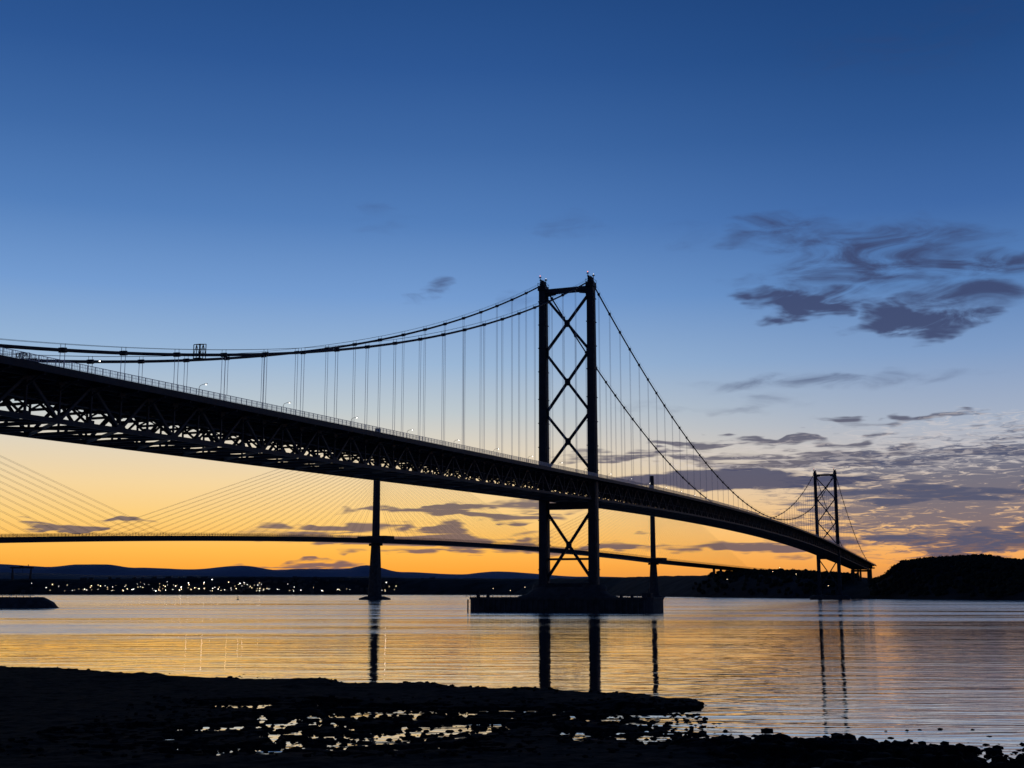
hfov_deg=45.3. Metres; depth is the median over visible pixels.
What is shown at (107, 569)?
distant hills
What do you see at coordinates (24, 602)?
breakwater
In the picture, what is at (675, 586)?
shore land
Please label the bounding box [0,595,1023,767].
water
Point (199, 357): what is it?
cable cradle
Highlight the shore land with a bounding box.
[0,565,1023,600]
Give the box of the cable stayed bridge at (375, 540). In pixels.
[0,428,767,599]
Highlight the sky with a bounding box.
[0,0,1023,577]
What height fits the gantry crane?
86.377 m
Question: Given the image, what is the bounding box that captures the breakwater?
[0,595,58,608]
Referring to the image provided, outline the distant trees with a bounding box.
[692,553,1023,597]
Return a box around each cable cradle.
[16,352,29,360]
[193,344,206,359]
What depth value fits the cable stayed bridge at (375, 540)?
1460.01 m
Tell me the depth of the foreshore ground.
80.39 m
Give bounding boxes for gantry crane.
[10,564,33,580]
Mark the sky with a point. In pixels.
(802, 221)
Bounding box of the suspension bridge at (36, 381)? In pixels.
[0,271,876,612]
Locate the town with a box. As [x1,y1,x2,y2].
[21,576,510,593]
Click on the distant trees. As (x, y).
(1003, 569)
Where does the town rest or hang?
on the shore land
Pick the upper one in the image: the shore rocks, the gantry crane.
the gantry crane
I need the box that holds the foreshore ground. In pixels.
[0,666,1023,767]
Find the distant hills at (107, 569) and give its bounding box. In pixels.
[0,564,604,578]
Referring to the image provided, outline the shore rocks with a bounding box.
[0,667,1023,767]

